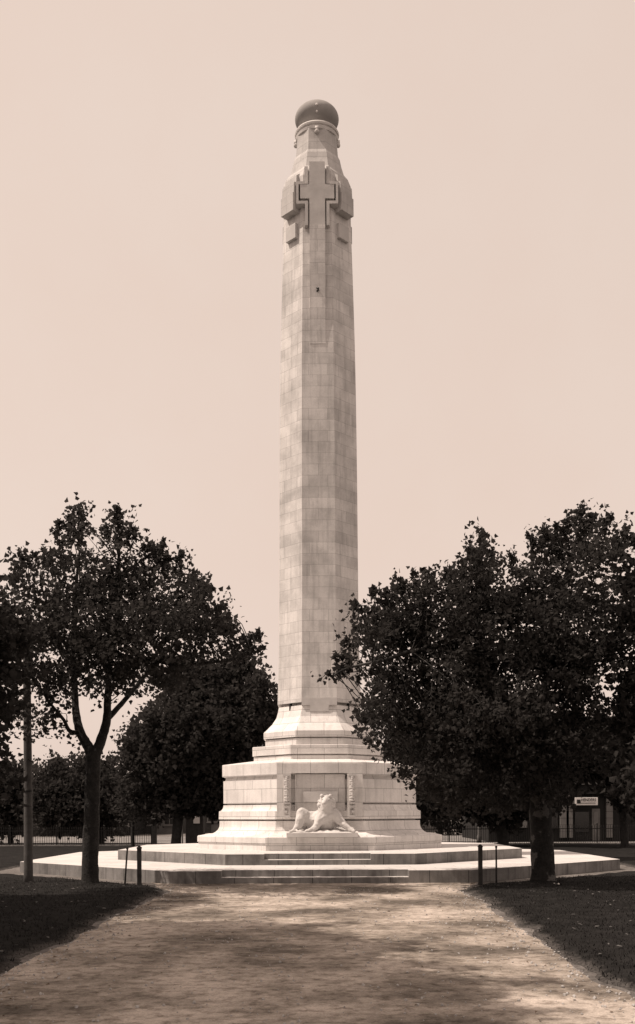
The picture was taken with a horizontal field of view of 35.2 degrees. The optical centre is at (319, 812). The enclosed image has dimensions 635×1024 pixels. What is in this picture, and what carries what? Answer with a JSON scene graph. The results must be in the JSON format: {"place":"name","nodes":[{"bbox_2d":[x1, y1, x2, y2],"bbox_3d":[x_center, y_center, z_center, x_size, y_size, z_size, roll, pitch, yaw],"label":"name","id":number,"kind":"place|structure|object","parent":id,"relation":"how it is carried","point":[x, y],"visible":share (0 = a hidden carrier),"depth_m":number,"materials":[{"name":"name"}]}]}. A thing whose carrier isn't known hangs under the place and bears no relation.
{"place":"outdoors","nodes":[
{"label":"outdoors","id":0,"kind":"place"},
{"bbox_2d":[33,803,144,835],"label":"house","id":1,"kind":"structure","parent":0,"point":[140,824],"depth_m":89.67,"materials":[{"name":"brick"}]},
{"bbox_2d":[145,799,184,833],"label":"house","id":2,"kind":"structure","parent":0,"point":[167,829],"depth_m":93.70,"materials":[{"name":"stone"}]},
{"bbox_2d":[145,814,150,833],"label":"door","id":3,"kind":"structure","parent":2,"relation":"in","point":[148,827],"depth_m":93.64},
{"bbox_2d":[163,813,172,825],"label":"window","id":4,"kind":"structure","parent":2,"relation":"in","point":[170,821],"depth_m":93.69,"materials":[{"name":"grey glass"}]},
{"bbox_2d":[205,816,223,832],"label":"house","id":5,"kind":"structure","parent":0,"point":[211,828],"depth_m":96.65,"materials":[{"name":"stone"}]},
{"bbox_2d":[205,816,210,832],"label":"door","id":6,"kind":"structure","parent":5,"relation":"in","point":[207,825],"depth_m":96.64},
{"bbox_2d":[0,882,634,1023],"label":"path","id":7,"kind":"structure","parent":0,"point":[328,993],"depth_m":12.23,"materials":[{"name":"beige gravel"}]},
{"bbox_2d":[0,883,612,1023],"bbox_3d":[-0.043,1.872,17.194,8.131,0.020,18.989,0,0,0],"label":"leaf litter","id":8,"kind":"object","parent":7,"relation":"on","point":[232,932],"visible":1,"depth_m":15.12,"materials":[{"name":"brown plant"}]},
{"bbox_2d":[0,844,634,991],"bbox_3d":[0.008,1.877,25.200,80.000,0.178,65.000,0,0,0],"label":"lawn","id":9,"kind":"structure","parent":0,"point":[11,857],"depth_m":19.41,"materials":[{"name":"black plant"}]},
{"bbox_2d":[0,559,49,810],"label":"plane tree","id":10,"kind":"object","parent":9,"relation":"on","point":[12,637],"visible":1,"depth_m":21.85,"materials":[{"name":"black plant"}]},
{"bbox_2d":[23,616,48,881],"bbox_3d":[-7.853,-1.621,26.800,1.500,7.301,0.251,0,0,0],"label":"utility pole","id":11,"kind":"object","parent":9,"relation":"on","point":[28,844],"visible":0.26,"depth_m":26.71,"materials":[{"name":"black metal"}]},
{"bbox_2d":[102,768,149,845],"bbox_3d":[-10.534,-0.271,55.208,2.802,4.587,4.937,0,0,0],"label":"sapling","id":12,"kind":"object","parent":9,"relation":"on","point":[123,806],"visible":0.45,"depth_m":54.23,"materials":[{"name":"black plant"}]},
{"bbox_2d":[1,492,268,883],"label":"plane tree","id":13,"kind":"object","parent":9,"relation":"on","point":[88,641],"visible":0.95,"depth_m":24.68,"materials":[{"name":"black plant"}]},
{"bbox_2d":[0,876,633,953],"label":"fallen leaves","id":14,"kind":"object","parent":9,"relation":"on","point":[473,887],"visible":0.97,"depth_m":20.27,"materials":[{"name":"brown plant"}]},
{"bbox_2d":[310,498,633,880],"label":"plane tree","id":15,"kind":"object","parent":9,"relation":"on","point":[491,710],"visible":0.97,"depth_m":24.60,"materials":[{"name":"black plant"}]},
{"bbox_2d":[584,519,634,810],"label":"plane tree","id":16,"kind":"object","parent":9,"relation":"on","point":[623,699],"visible":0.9,"depth_m":24.12,"materials":[{"name":"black plant"}]},
{"bbox_2d":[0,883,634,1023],"bbox_3d":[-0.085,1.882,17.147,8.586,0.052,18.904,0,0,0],"label":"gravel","id":17,"kind":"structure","parent":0,"point":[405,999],"depth_m":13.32,"materials":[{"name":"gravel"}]},
{"bbox_2d":[0,819,634,996],"bbox_3d":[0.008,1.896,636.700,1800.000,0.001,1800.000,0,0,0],"label":"ground","id":18,"kind":"structure","parent":0,"point":[582,969],"depth_m":23.67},
{"bbox_2d":[0,751,45,844],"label":"lime tree","id":19,"kind":"object","parent":18,"relation":"on","point":[7,818],"visible":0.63,"depth_m":62.38,"materials":[{"name":"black plant"}]},
{"bbox_2d":[11,746,138,844],"bbox_3d":[-14.864,-1.045,61.326,7.190,6.381,7.534,0,0,15],"label":"lime tree","id":20,"kind":"object","parent":18,"relation":"on","point":[58,793],"visible":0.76,"depth_m":59.84,"materials":[{"name":"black plant"}]},
{"bbox_2d":[0,825,151,845],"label":"iron railing","id":21,"kind":"object","parent":18,"relation":"on","point":[9,843],"visible":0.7,"depth_m":57.49,"materials":[{"name":"metal"}]},
{"bbox_2d":[33,822,126,836],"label":"hedge","id":22,"kind":"object","parent":18,"relation":"on","point":[49,832],"visible":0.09,"depth_m":84.42,"materials":[{"name":"black plant"}]},
{"bbox_2d":[124,847,128,883],"bbox_3d":[-5.053,1.431,26.109,0.131,1.076,0.070,0,0,0],"label":"garden stake","id":23,"kind":"object","parent":18,"relation":"on","point":[127,848],"visible":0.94,"depth_m":26.08,"materials":[{"name":"black metal"}]},
{"bbox_2d":[137,846,141,884],"bbox_3d":[-4.709,1.411,26.100,0.120,1.110,0.120,0,0,0],"label":"wooden post","id":24,"kind":"object","parent":18,"relation":"on","point":[139,865],"visible":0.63,"depth_m":26.05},
{"bbox_2d":[152,818,156,844],"bbox_3d":[-9.656,1.077,58.400,0.339,1.720,0.339,0,0,0],"label":"gate post","id":25,"kind":"object","parent":18,"relation":"on","point":[154,834],"visible":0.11,"depth_m":58.27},
{"bbox_2d":[182,816,204,843],"bbox_3d":[-7.590,0.503,60.250,1.743,2.850,1.400,0,0,0],"label":"kiosk","id":26,"kind":"object","parent":18,"relation":"on","point":[194,828],"visible":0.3,"depth_m":59.70,"materials":[{"name":"white paint"}]},
{"bbox_2d":[110,644,278,843],"bbox_3d":[-6.181,-3.383,53.430,9.960,11.517,8.120,0,0,0],"label":"plane tree","id":27,"kind":"object","parent":18,"relation":"on","point":[174,759],"visible":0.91,"depth_m":51.60,"materials":[{"name":"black plant"}]},
{"bbox_2d":[20,99,619,883],"bbox_3d":[-0.051,-12.018,36.700,19.586,27.829,19.586,0,0,0],"label":"war monument","id":28,"kind":"object","parent":18,"relation":"on","point":[314,791],"visible":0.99,"depth_m":35.27,"materials":[{"name":"stone"}]},
{"bbox_2d":[430,815,448,834],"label":"plane tree","id":29,"kind":"object","parent":18,"relation":"on","point":[441,823],"depth_m":84.47,"materials":[{"name":"black plant"}]},
{"bbox_2d":[443,818,461,834],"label":"hedge","id":30,"kind":"object","parent":18,"relation":"on","point":[452,824],"visible":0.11,"depth_m":85.25,"materials":[{"name":"black plant"}]},
{"bbox_2d":[477,827,480,842],"bbox_3d":[9.319,-0.718,58.500,0.380,5.150,0.329,0,0,0],"label":"lamp post","id":31,"kind":"object","parent":18,"relation":"on","point":[479,835],"visible":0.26,"depth_m":58.42,"materials":[{"name":"metal"}]},
{"bbox_2d":[478,844,482,884],"bbox_3d":[4.191,1.373,26.100,0.120,1.110,0.120,0,0,0],"label":"wooden post","id":32,"kind":"object","parent":18,"relation":"on","point":[480,864],"visible":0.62,"depth_m":26.05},
{"bbox_2d":[381,703,585,845],"bbox_3d":[8.566,-2.312,54.350,11.445,9.238,7.078,0,0,0],"label":"plane tree","id":33,"kind":"object","parent":18,"relation":"on","point":[500,830],"visible":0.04,"depth_m":53.52,"materials":[{"name":"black plant"}]},
{"bbox_2d":[495,846,496,882],"bbox_3d":[4.609,1.390,26.109,0.063,1.074,0.064,0,0,-22],"label":"garden stake","id":34,"kind":"object","parent":18,"relation":"on","point":[495,864],"visible":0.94,"depth_m":26.09,"materials":[{"name":"black metal"}]},
{"bbox_2d":[422,823,634,843],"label":"iron railing","id":35,"kind":"object","parent":18,"relation":"on","point":[526,841],"visible":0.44,"depth_m":57.49,"materials":[{"name":"metal"}]},
{"bbox_2d":[548,708,634,847],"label":"plane tree","id":36,"kind":"object","parent":18,"relation":"on","point":[603,777],"visible":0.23,"depth_m":50.07,"materials":[{"name":"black plant"}]},
{"bbox_2d":[0,835,634,844],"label":"road","id":37,"kind":"structure","parent":0,"point":[163,839],"depth_m":69.71,"materials":[{"name":"grey asphalt"}]},
{"bbox_2d":[0,0,634,775],"label":"sky","id":38,"kind":"structure","parent":0,"point":[486,152],"materials":[{"name":"beige"}]},
{"bbox_2d":[420,818,446,831],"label":"house","id":39,"kind":"structure","parent":0,"point":[428,827],"depth_m":96.70,"materials":[{"name":"stone"}]},
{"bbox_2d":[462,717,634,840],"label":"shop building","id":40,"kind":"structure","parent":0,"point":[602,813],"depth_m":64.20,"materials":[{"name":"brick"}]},
{"bbox_2d":[551,808,557,827],"bbox_3d":[14.927,0.078,64.140,0.800,1.870,0.160,0,0,0],"label":"window","id":41,"kind":"structure","parent":40,"relation":"in","point":[554,820],"depth_m":64.16,"materials":[{"name":"grey glass"}]},
{"bbox_2d":[575,812,588,831],"bbox_3d":[16.823,0.575,64.169,0.899,1.300,0.058,0,0,0],"label":"shop window","id":42,"kind":"structure","parent":40,"relation":"in","point":[581,818],"depth_m":64.14,"materials":[{"name":"grey glass"}]},
{"bbox_2d":[574,797,597,804],"bbox_3d":[16.946,-0.745,63.860,1.444,0.498,0.680,0,0,0],"label":"shop sign","id":43,"kind":"object","parent":40,"relation":"attached to","point":[586,801],"visible":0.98,"depth_m":63.54,"materials":[{"name":"white paint"}]},
{"bbox_2d":[592,809,599,840],"bbox_3d":[17.722,0.747,64.159,0.514,2.050,0.078,0,0,0],"label":"door","id":44,"kind":"structure","parent":40,"relation":"in","point":[595,812],"depth_m":64.16,"materials":[{"name":"grey"}]}
]}

